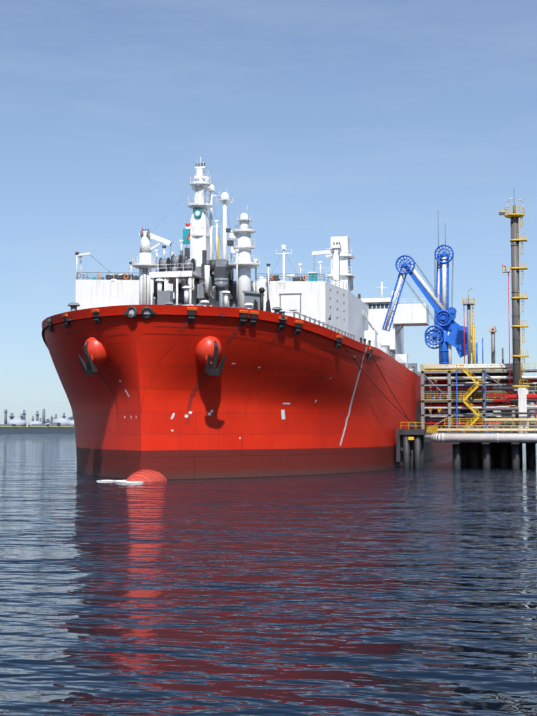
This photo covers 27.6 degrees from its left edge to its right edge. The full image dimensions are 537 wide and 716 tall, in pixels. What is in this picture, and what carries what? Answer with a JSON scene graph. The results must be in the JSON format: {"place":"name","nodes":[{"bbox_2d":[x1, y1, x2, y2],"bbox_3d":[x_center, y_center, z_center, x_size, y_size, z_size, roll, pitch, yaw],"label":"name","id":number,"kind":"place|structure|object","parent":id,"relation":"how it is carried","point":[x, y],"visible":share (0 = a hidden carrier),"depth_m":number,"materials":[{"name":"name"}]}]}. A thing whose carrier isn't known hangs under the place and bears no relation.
{"place":"outdoors","nodes":[
{"label":"outdoors","id":0,"kind":"place"},
{"bbox_2d":[0,409,74,433],"bbox_3d":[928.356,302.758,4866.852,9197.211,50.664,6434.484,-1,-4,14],"label":"distant shoreline","id":1,"kind":"structure","parent":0,"point":[12,425],"depth_m":2023.30,"materials":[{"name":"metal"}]},
{"bbox_2d":[0,434,536,715],"bbox_3d":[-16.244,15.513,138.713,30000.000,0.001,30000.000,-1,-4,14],"label":"water surface","id":2,"kind":"object","parent":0,"point":[399,591],"depth_m":43.17,"materials":[{"name":"blue liquid"}]},
{"bbox_2d":[42,305,452,479],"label":"ship hull","id":3,"kind":"object","parent":2,"relation":"on","point":[244,397],"visible":0.73,"depth_m":147.28,"materials":[{"name":"red metal"}]},
{"bbox_2d":[45,186,420,376],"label":"deck equipment","id":4,"kind":"object","parent":3,"relation":"on","point":[202,290],"visible":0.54,"depth_m":153.07,"materials":[{"name":"white metal"}]},
{"bbox_2d":[46,306,420,482],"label":"hull fittings","id":5,"kind":"object","parent":3,"relation":"attached to","point":[208,351],"visible":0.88,"depth_m":141.01,"materials":[{"name":"red metal"}]},
{"bbox_2d":[75,157,428,376],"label":"ship superstructure","id":6,"kind":"object","parent":3,"relation":"on","point":[340,304],"visible":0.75,"depth_m":158.18,"materials":[{"name":"white metal"}]},
{"bbox_2d":[382,198,536,468],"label":"loading jetty","id":7,"kind":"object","parent":2,"relation":"on","point":[486,419],"depth_m":207.56,"materials":[{"name":"metal"}]},
{"bbox_2d":[342,344,411,423],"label":"mooring lines","id":8,"kind":"object","parent":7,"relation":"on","point":[379,390],"visible":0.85,"depth_m":168.37,"materials":[{"name":"fabric"}]},
{"bbox_2d":[0,0,536,425],"label":"sky","id":9,"kind":"structure","parent":0,"point":[387,126],"materials":[{"name":"blue"}]}
]}

